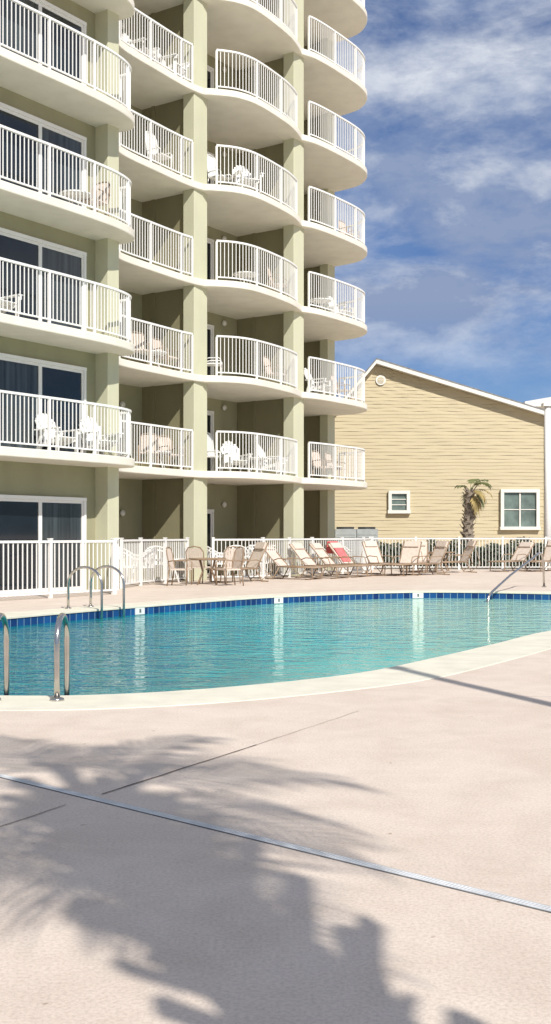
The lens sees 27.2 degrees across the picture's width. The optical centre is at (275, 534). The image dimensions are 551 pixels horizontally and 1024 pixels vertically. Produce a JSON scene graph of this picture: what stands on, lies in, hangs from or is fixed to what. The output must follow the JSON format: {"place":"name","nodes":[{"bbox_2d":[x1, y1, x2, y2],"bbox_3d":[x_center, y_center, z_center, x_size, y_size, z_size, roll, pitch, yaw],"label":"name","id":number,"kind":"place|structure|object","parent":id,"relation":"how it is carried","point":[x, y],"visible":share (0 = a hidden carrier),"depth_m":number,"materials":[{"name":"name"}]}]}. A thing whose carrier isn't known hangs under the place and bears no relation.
{"place":"outdoors","nodes":[
{"label":"outdoors","id":0,"kind":"place"},
{"bbox_2d":[0,566,550,1023],"bbox_3d":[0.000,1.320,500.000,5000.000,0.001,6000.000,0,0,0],"label":"ground","id":1,"kind":"structure","parent":0,"point":[110,914],"depth_m":4.76,"materials":[{"name":"concrete"}]},
{"bbox_2d":[1,804,65,825],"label":"deck joint","id":2,"kind":"object","parent":1,"relation":"on","point":[30,816],"visible":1,"depth_m":5.32,"materials":[{"name":"grey concrete"}]},
{"bbox_2d":[0,538,115,597],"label":"patio fence","id":3,"kind":"object","parent":1,"relation":"on","point":[50,542],"visible":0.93,"depth_m":23.75,"materials":[{"name":"white metal"}]},
{"bbox_2d":[116,538,118,593],"bbox_3d":[-3.670,0.698,26.250,0.090,1.244,2.003,0,0,-7],"label":"patio fence","id":4,"kind":"object","parent":1,"relation":"on","point":[117,563],"visible":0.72,"depth_m":26.97,"materials":[{"name":"white metal"}]},
{"bbox_2d":[119,547,136,582],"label":"patio chair","id":5,"kind":"object","parent":1,"relation":"on","point":[127,564],"visible":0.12,"depth_m":31.28,"materials":[{"name":"white paint"}]},
{"bbox_2d":[133,546,156,583],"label":"patio chair","id":6,"kind":"object","parent":1,"relation":"on","point":[147,562],"visible":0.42,"depth_m":30.64,"materials":[{"name":"white paint"}]},
{"bbox_2d":[119,537,188,587],"bbox_3d":[-3.206,0.698,30.143,0.232,1.244,4.630,0,0,16],"label":"patio fence","id":7,"kind":"object","parent":1,"relation":"on","point":[165,540],"visible":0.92,"depth_m":29.79,"materials":[{"name":"white metal"}]},
{"bbox_2d":[145,546,170,581],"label":"patio chair","id":8,"kind":"object","parent":1,"relation":"on","point":[156,561],"visible":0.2,"depth_m":32.33,"materials":[{"name":"white paint"}]},
{"bbox_2d":[156,558,182,582],"bbox_3d":[-2.900,1.000,31.600,0.988,0.661,0.988,0,0,0],"label":"side table","id":9,"kind":"object","parent":1,"relation":"on","point":[176,574],"visible":0.34,"depth_m":31.41,"materials":[{"name":"white paint"}]},
{"bbox_2d":[166,547,191,585],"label":"deck chair","id":10,"kind":"object","parent":1,"relation":"on","point":[170,558],"visible":1,"depth_m":29.43,"materials":[{"name":"fabric"}]},
{"bbox_2d":[102,744,256,793],"bbox_3d":[-0.499,1.316,6.459,0.018,0.001,1.558,0,0,29],"label":"deck joint","id":11,"kind":"object","parent":1,"relation":"on","point":[173,770],"visible":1,"depth_m":6.33,"materials":[{"name":"grey concrete"}]},
{"bbox_2d":[0,0,366,594],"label":"apartment building","id":12,"kind":"structure","parent":1,"relation":"on","point":[272,90],"depth_m":32.85,"materials":[{"name":"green paint"}]},
{"bbox_2d":[0,294,22,316],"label":"adirondack chair","id":13,"kind":"object","parent":12,"relation":"on","point":[13,304],"visible":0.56,"depth_m":24.38,"materials":[{"name":"white paint"}]},
{"bbox_2d":[0,495,86,594],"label":"sliding door","id":14,"kind":"structure","parent":12,"relation":"in","point":[22,517],"depth_m":25.99,"materials":[{"name":"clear glass"}]},
{"bbox_2d":[0,353,86,452],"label":"sliding door","id":15,"kind":"structure","parent":12,"relation":"in","point":[20,374],"depth_m":25.93,"materials":[{"name":"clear glass"}]},
{"bbox_2d":[0,227,86,330],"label":"sliding door","id":16,"kind":"structure","parent":12,"relation":"in","point":[15,246],"depth_m":26.05,"materials":[{"name":"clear glass"}]},
{"bbox_2d":[0,102,86,207],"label":"sliding door","id":17,"kind":"structure","parent":12,"relation":"in","point":[11,117],"depth_m":25.98,"materials":[{"name":"clear glass"}]},
{"bbox_2d":[0,0,86,84],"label":"sliding door","id":18,"kind":"structure","parent":12,"relation":"in","point":[43,6],"depth_m":26.13,"materials":[{"name":"clear glass"}]},
{"bbox_2d":[34,413,81,451],"bbox_3d":[-5.003,-2.324,25.887,0.890,1.020,0.800,0,0,35],"label":"adirondack chair","id":19,"kind":"object","parent":12,"relation":"on","point":[55,435],"visible":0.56,"depth_m":25.89,"materials":[{"name":"white paint"}]},
{"bbox_2d":[59,189,91,206],"bbox_3d":[-4.600,-7.576,26.200,0.760,0.508,0.760,0,0,8],"label":"side table","id":20,"kind":"object","parent":12,"relation":"on","point":[74,194],"visible":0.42,"depth_m":26.07,"materials":[{"name":"white paint"}]},
{"bbox_2d":[81,181,109,215],"bbox_3d":[-4.224,-7.838,26.649,0.572,1.020,0.604,0,0,28],"label":"deck chair","id":21,"kind":"object","parent":12,"relation":"on","point":[99,195],"visible":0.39,"depth_m":26.75,"materials":[{"name":"plastic"}]},
{"bbox_2d":[80,416,122,455],"bbox_3d":[-4.186,-2.324,26.895,0.890,1.020,0.800,0,0,45],"label":"adirondack chair","id":22,"kind":"object","parent":12,"relation":"on","point":[99,436],"visible":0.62,"depth_m":26.91,"materials":[{"name":"white paint"}]},
{"bbox_2d":[127,331,149,363],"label":"deck chair","id":23,"kind":"object","parent":12,"relation":"on","point":[138,344],"visible":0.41,"depth_m":31.27,"materials":[{"name":"fabric"}]},
{"bbox_2d":[122,33,159,61],"bbox_3d":[-3.757,-13.324,31.230,0.890,1.020,0.800,0,0,27],"label":"adirondack chair","id":24,"kind":"object","parent":12,"relation":"on","point":[143,45],"visible":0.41,"depth_m":31.15,"materials":[{"name":"white paint"}]},
{"bbox_2d":[138,433,158,467],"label":"deck chair","id":25,"kind":"object","parent":12,"relation":"on","point":[148,447],"visible":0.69,"depth_m":31.66,"materials":[{"name":"fabric"}]},
{"bbox_2d":[140,350,166,366],"bbox_3d":[-3.400,-4.826,31.700,0.760,0.508,0.760,0,0,-6],"label":"side table","id":26,"kind":"object","parent":12,"relation":"on","point":[156,355],"visible":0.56,"depth_m":31.59,"materials":[{"name":"white paint"}]},
{"bbox_2d":[146,131,171,170],"bbox_3d":[-3.298,-10.713,31.928,0.604,1.270,0.572,0,0,30],"label":"patio chair","id":27,"kind":"object","parent":12,"relation":"on","point":[156,150],"visible":0.52,"depth_m":31.97,"materials":[{"name":"white paint"}]},
{"bbox_2d":[148,451,169,467],"bbox_3d":[-3.300,-2.076,31.900,0.760,0.508,0.760,0,0,5],"label":"side table","id":28,"kind":"object","parent":12,"relation":"on","point":[161,457],"visible":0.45,"depth_m":31.77,"materials":[{"name":"white paint"}]},
{"bbox_2d":[152,338,177,370],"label":"deck chair","id":29,"kind":"object","parent":12,"relation":"on","point":[162,350],"visible":0.58,"depth_m":32.24,"materials":[{"name":"fabric"}]},
{"bbox_2d":[157,435,184,469],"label":"deck chair","id":30,"kind":"object","parent":12,"relation":"on","point":[175,455],"visible":0.62,"depth_m":32.42,"materials":[{"name":"fabric"}]},
{"bbox_2d":[157,53,188,80],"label":"adirondack chair","id":31,"kind":"object","parent":12,"relation":"on","point":[175,55],"visible":0.47,"depth_m":31.95,"materials":[{"name":"white paint"}]},
{"bbox_2d":[207,509,213,575],"bbox_3d":[-2.626,0.255,35.706,0.120,2.129,2.140,0,0,35],"label":"sliding door","id":32,"kind":"structure","parent":12,"relation":"in","point":[210,512],"depth_m":36.46,"materials":[{"name":"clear glass"}]},
{"bbox_2d":[207,410,213,470],"bbox_3d":[-2.626,-2.896,35.706,0.120,2.129,2.140,0,0,35],"label":"sliding door","id":33,"kind":"structure","parent":12,"relation":"in","point":[210,414],"depth_m":36.48,"materials":[{"name":"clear glass"}]},
{"bbox_2d":[207,324,213,374],"bbox_3d":[-2.626,-5.646,35.706,0.120,2.129,2.140,0,0,35],"label":"sliding door","id":34,"kind":"structure","parent":12,"relation":"in","point":[210,328],"depth_m":36.48,"materials":[{"name":"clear glass"}]},
{"bbox_2d":[207,238,213,279],"bbox_3d":[-2.626,-8.396,35.706,0.120,2.129,2.140,0,0,35],"label":"sliding door","id":35,"kind":"structure","parent":12,"relation":"in","point":[210,242],"depth_m":36.48,"materials":[{"name":"clear glass"}]},
{"bbox_2d":[207,151,213,183],"bbox_3d":[-2.626,-11.146,35.706,0.120,2.129,2.140,0,0,35],"label":"sliding door","id":36,"kind":"structure","parent":12,"relation":"in","point":[210,181],"depth_m":36.46,"materials":[{"name":"clear glass"}]},
{"bbox_2d":[207,65,213,87],"bbox_3d":[-2.626,-13.896,35.706,0.120,2.129,2.140,0,0,35],"label":"sliding door","id":37,"kind":"structure","parent":12,"relation":"in","point":[210,71],"depth_m":36.48,"materials":[{"name":"clear glass"}]},
{"bbox_2d":[207,357,221,375],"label":"patio chair","id":38,"kind":"object","parent":12,"relation":"on","point":[210,364],"visible":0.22,"depth_m":33.88,"materials":[{"name":"white paint"}]},
{"bbox_2d":[207,432,227,470],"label":"patio chair","id":39,"kind":"object","parent":12,"relation":"on","point":[210,451],"visible":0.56,"depth_m":34.35,"materials":[{"name":"white paint"}]},
{"bbox_2d":[207,154,231,185],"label":"patio chair","id":40,"kind":"object","parent":12,"relation":"on","point":[211,166],"visible":0.57,"depth_m":33.86,"materials":[{"name":"white paint"}]},
{"bbox_2d":[218,441,250,471],"bbox_3d":[-1.228,-2.324,33.958,0.800,1.020,0.890,0,0,-26],"label":"adirondack chair","id":41,"kind":"object","parent":12,"relation":"on","point":[236,458],"visible":0.74,"depth_m":34.05,"materials":[{"name":"white paint"}]},
{"bbox_2d":[233,271,253,283],"bbox_3d":[-0.900,-7.576,34.200,0.760,0.508,0.760,0,0,-28],"label":"side table","id":42,"kind":"object","parent":12,"relation":"on","point":[247,274],"visible":0.48,"depth_m":34.04,"materials":[{"name":"white paint"}]},
{"bbox_2d":[230,165,263,192],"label":"adirondack chair","id":43,"kind":"object","parent":12,"relation":"on","point":[246,180],"visible":0.78,"depth_m":33.70,"materials":[{"name":"white paint"}]},
{"bbox_2d":[243,457,266,472],"bbox_3d":[-0.600,-2.076,34.500,0.760,0.508,0.760,0,0,-3],"label":"side table","id":44,"kind":"object","parent":12,"relation":"on","point":[245,458],"visible":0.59,"depth_m":34.37,"materials":[{"name":"white paint"}]},
{"bbox_2d":[258,444,286,474],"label":"adirondack chair","id":45,"kind":"object","parent":12,"relation":"on","point":[259,451],"visible":0.48,"depth_m":35.26,"materials":[{"name":"white paint"}]},
{"bbox_2d":[264,356,285,384],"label":"deck chair","id":46,"kind":"object","parent":12,"relation":"on","point":[272,368],"visible":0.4,"depth_m":35.55,"materials":[{"name":"fabric"}]},
{"bbox_2d":[268,267,287,295],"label":"deck chair","id":47,"kind":"object","parent":12,"relation":"on","point":[274,280],"visible":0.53,"depth_m":35.37,"materials":[{"name":"plastic"}]},
{"bbox_2d":[304,368,333,395],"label":"adirondack chair","id":48,"kind":"object","parent":12,"relation":"on","point":[329,387],"visible":0.62,"depth_m":37.96,"materials":[{"name":"white paint"}]},
{"bbox_2d":[310,298,331,310],"bbox_3d":[1.500,-7.576,38.000,0.760,0.508,0.760,0,0,30],"label":"side table","id":49,"kind":"object","parent":12,"relation":"on","point":[326,300],"visible":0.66,"depth_m":37.85,"materials":[{"name":"white paint"}]},
{"bbox_2d":[312,450,333,478],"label":"deck chair","id":50,"kind":"object","parent":12,"relation":"on","point":[314,459],"visible":0.64,"depth_m":38.26,"materials":[{"name":"plastic"}]},
{"bbox_2d":[325,466,341,479],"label":"side table","id":51,"kind":"object","parent":12,"relation":"on","point":[328,473],"visible":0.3,"depth_m":38.65,"materials":[{"name":"white paint"}]},
{"bbox_2d":[325,452,345,479],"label":"deck chair","id":52,"kind":"object","parent":12,"relation":"on","point":[328,456],"visible":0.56,"depth_m":39.21,"materials":[{"name":"fabric"}]},
{"bbox_2d":[327,296,353,318],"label":"adirondack chair","id":53,"kind":"object","parent":12,"relation":"on","point":[330,304],"visible":0.34,"depth_m":39.51,"materials":[{"name":"white paint"}]},
{"bbox_2d":[330,374,350,398],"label":"deck chair","id":54,"kind":"object","parent":12,"relation":"on","point":[339,385],"visible":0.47,"depth_m":39.57,"materials":[{"name":"plastic"}]},
{"bbox_2d":[339,220,358,240],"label":"deck chair","id":55,"kind":"object","parent":12,"relation":"on","point":[344,229],"visible":0.32,"depth_m":40.11,"materials":[{"name":"plastic"}]},
{"bbox_2d":[185,546,211,582],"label":"deck chair","id":56,"kind":"object","parent":1,"relation":"on","point":[193,554],"visible":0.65,"depth_m":31.04,"materials":[{"name":"fabric"}]},
{"bbox_2d":[189,558,225,584],"bbox_3d":[-1.800,0.974,30.100,1.000,0.708,1.000,0,0,0],"label":"patio table","id":57,"kind":"object","parent":1,"relation":"on","point":[201,566],"visible":0.88,"depth_m":29.91,"materials":[{"name":"beige metal"}]},
{"bbox_2d":[207,546,224,577],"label":"patio chair","id":58,"kind":"object","parent":1,"relation":"on","point":[210,553],"visible":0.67,"depth_m":34.34,"materials":[{"name":"white paint"}]},
{"bbox_2d":[214,546,240,583],"bbox_3d":[-1.272,0.812,30.852,0.572,1.020,0.604,0,0,-30],"label":"deck chair","id":59,"kind":"object","parent":1,"relation":"on","point":[228,552],"visible":0.47,"depth_m":30.61,"materials":[{"name":"fabric"}]},
{"bbox_2d":[216,546,244,585],"bbox_3d":[-1.152,0.812,29.428,0.604,1.020,0.572,0,0,-30],"label":"deck chair","id":60,"kind":"object","parent":1,"relation":"on","point":[238,559],"visible":1,"depth_m":29.49,"materials":[{"name":"fabric"}]},
{"bbox_2d":[223,545,247,577],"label":"patio chair","id":61,"kind":"object","parent":1,"relation":"on","point":[243,563],"visible":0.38,"depth_m":34.65,"materials":[{"name":"white paint"}]},
{"bbox_2d":[206,542,271,582],"bbox_3d":[-1.010,0.763,31.736,1.778,1.110,0.680,0,0,-30],"label":"sun lounger","id":62,"kind":"object","parent":1,"relation":"on","point":[257,554],"visible":0.81,"depth_m":31.90,"materials":[{"name":"beige fabric"}]},
{"bbox_2d":[249,545,271,576],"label":"patio chair","id":63,"kind":"object","parent":1,"relation":"on","point":[250,550],"visible":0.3,"depth_m":35.68,"materials":[{"name":"white paint"}]},
{"bbox_2d":[0,590,550,710],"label":"swimming pool","id":64,"kind":"structure","parent":1,"relation":"in","point":[198,651],"depth_m":15.15,"materials":[{"name":"liquid"}]},
{"bbox_2d":[0,613,69,701],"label":"pool ladder","id":65,"kind":"object","parent":64,"relation":"attached to","point":[62,617],"visible":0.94,"depth_m":9.40,"materials":[{"name":"silver metal"}]},
{"bbox_2d":[65,565,124,619],"bbox_3d":[-3.199,1.383,20.242,0.869,1.674,0.718,0,0,32],"label":"pool ladder","id":66,"kind":"object","parent":64,"relation":"attached to","point":[101,587],"visible":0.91,"depth_m":20.18,"materials":[{"name":"silver metal"}]},
{"bbox_2d":[487,552,546,601],"bbox_3d":[5.706,1.178,26.702,0.140,1.490,4.452,0,0,29],"label":"pool handrail","id":67,"kind":"object","parent":64,"relation":"attached to","point":[514,572],"visible":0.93,"depth_m":26.95,"materials":[{"name":"silver metal"}]},
{"bbox_2d":[0,773,550,912],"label":"trench drain","id":68,"kind":"object","parent":1,"relation":"on","point":[462,888],"visible":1,"depth_m":4.75,"materials":[{"name":"plastic"}]},
{"bbox_2d":[211,537,370,579],"bbox_3d":[1.386,0.698,37.548,1.284,1.244,11.420,0,0,28],"label":"patio fence","id":69,"kind":"object","parent":1,"relation":"on","point":[263,563],"visible":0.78,"depth_m":35.12,"materials":[{"name":"white metal"}]},
{"bbox_2d":[265,543,325,579],"bbox_3d":[0.516,0.789,33.665,1.882,1.057,0.680,0,0,28],"label":"sun lounger","id":70,"kind":"object","parent":1,"relation":"on","point":[277,559],"visible":0.92,"depth_m":33.78,"materials":[{"name":"beige fabric"}]},
{"bbox_2d":[289,543,351,578],"bbox_3d":[1.361,0.789,34.557,1.882,1.057,0.680,0,0,35],"label":"sun lounger","id":71,"kind":"object","parent":1,"relation":"on","point":[299,550],"visible":0.91,"depth_m":34.80,"materials":[{"name":"beige fabric"}]},
{"bbox_2d":[309,543,371,577],"bbox_3d":[2.014,0.789,35.560,1.882,1.057,0.680,0,0,32],"label":"sun lounger","id":72,"kind":"object","parent":1,"relation":"on","point":[318,549],"visible":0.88,"depth_m":35.77,"materials":[{"name":"beige fabric"}]},
{"bbox_2d":[331,546,350,572],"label":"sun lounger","id":73,"kind":"object","parent":1,"relation":"on","point":[339,561],"visible":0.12,"depth_m":39.84,"materials":[{"name":"white paint"}]},
{"bbox_2d":[335,527,355,566],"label":"air conditioner","id":74,"kind":"object","parent":1,"relation":"on","point":[347,532],"visible":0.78,"depth_m":46.08,"materials":[{"name":"grey paint"}]},
{"bbox_2d":[327,543,384,575],"bbox_3d":[2.607,0.789,36.552,1.882,1.057,0.680,0,0,40],"label":"sun lounger","id":75,"kind":"object","parent":1,"relation":"on","point":[332,546],"visible":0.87,"depth_m":36.77,"materials":[{"name":"beige fabric"}]},
{"bbox_2d":[326,541,350,561],"bbox_3d":[2.046,0.544,37.033,0.745,0.664,0.435,0,0,40],"label":"towel","id":76,"kind":"object","parent":75,"relation":"on","point":[340,552],"visible":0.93,"depth_m":37.00,"materials":[{"name":"red fabric"}]},
{"bbox_2d":[356,527,378,566],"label":"air conditioner","id":77,"kind":"object","parent":1,"relation":"on","point":[365,532],"visible":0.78,"depth_m":46.38,"materials":[{"name":"grey paint"}]},
{"bbox_2d":[360,541,406,574],"bbox_3d":[3.573,0.763,37.496,0.680,1.110,1.778,0,0,-35],"label":"sun lounger","id":78,"kind":"object","parent":1,"relation":"on","point":[372,552],"visible":0.85,"depth_m":37.91,"materials":[{"name":"beige fabric"}]},
{"bbox_2d":[384,541,423,575],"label":"sun lounger","id":79,"kind":"object","parent":1,"relation":"on","point":[410,554],"visible":0.95,"depth_m":37.25,"materials":[{"name":"beige fabric"}]},
{"bbox_2d":[407,541,427,572],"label":"sun lounger","id":80,"kind":"object","parent":1,"relation":"on","point":[424,548],"visible":0.53,"depth_m":40.35,"materials":[{"name":"beige fabric"}]},
{"bbox_2d":[400,541,452,575],"bbox_3d":[4.890,0.763,37.136,1.778,1.110,0.680,0,0,-30],"label":"sun lounger","id":81,"kind":"object","parent":1,"relation":"on","point":[438,552],"visible":0.94,"depth_m":37.30,"materials":[{"name":"beige fabric"}]},
{"bbox_2d":[422,551,441,571],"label":"deck chair","id":82,"kind":"object","parent":1,"relation":"on","point":[428,561],"visible":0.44,"depth_m":40.53,"materials":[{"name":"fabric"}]},
{"bbox_2d":[429,552,454,570],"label":"patio table","id":83,"kind":"object","parent":1,"relation":"on","point":[444,560],"visible":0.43,"depth_m":41.02,"materials":[{"name":"beige metal"}]},
{"bbox_2d":[427,541,480,572],"bbox_3d":[6.177,0.763,39.567,1.778,1.110,0.680,0,0,-15],"label":"sun lounger","id":84,"kind":"object","parent":1,"relation":"on","point":[467,552],"visible":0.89,"depth_m":39.61,"materials":[{"name":"beige fabric"}]},
{"bbox_2d":[376,536,543,568],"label":"hedge","id":85,"kind":"object","parent":1,"relation":"on","point":[487,553],"visible":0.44,"depth_m":44.34,"materials":[{"name":"green plant"}]},
{"bbox_2d":[371,537,550,569],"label":"pool fence","id":86,"kind":"object","parent":1,"relation":"on","point":[502,550],"visible":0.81,"depth_m":42.88,"materials":[{"name":"white metal"}]},
{"bbox_2d":[454,479,492,544],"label":"palm tree","id":87,"kind":"object","parent":1,"relation":"on","point":[471,505],"visible":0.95,"depth_m":45.83,"materials":[{"name":"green plant"}]},
{"bbox_2d":[488,542,534,571],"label":"sun lounger","id":88,"kind":"object","parent":1,"relation":"on","point":[523,551],"visible":0.94,"depth_m":41.28,"materials":[{"name":"beige fabric"}]},
{"bbox_2d":[523,540,550,571],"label":"sun lounger","id":89,"kind":"object","parent":1,"relation":"on","point":[547,555],"visible":0.75,"depth_m":41.37,"materials":[{"name":"beige fabric"}]},
{"bbox_2d":[541,403,550,568],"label":"white post","id":90,"kind":"object","parent":1,"relation":"on","point":[547,470],"visible":0.93,"depth_m":43.20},
{"bbox_2d":[335,358,543,551],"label":"yellow house","id":91,"kind":"structure","parent":0,"point":[428,443],"depth_m":50.02,"materials":[{"name":"beige wood"}]},
{"bbox_2d":[387,491,410,512],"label":"window","id":92,"kind":"structure","parent":91,"relation":"in","point":[398,501],"depth_m":49.87,"materials":[{"name":"clear glass"}]},
{"bbox_2d":[499,489,540,529],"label":"window","id":93,"kind":"structure","parent":91,"relation":"in","point":[519,508],"depth_m":49.97,"materials":[{"name":"clear glass"}]},
{"bbox_2d":[335,0,550,402],"label":"sky","id":94,"kind":"structure","parent":0,"point":[454,276],"materials":[{"name":"blue"}]},
{"bbox_2d":[523,397,550,408],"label":"white building","id":95,"kind":"structure","parent":0,"point":[537,402],"depth_m":57.50,"materials":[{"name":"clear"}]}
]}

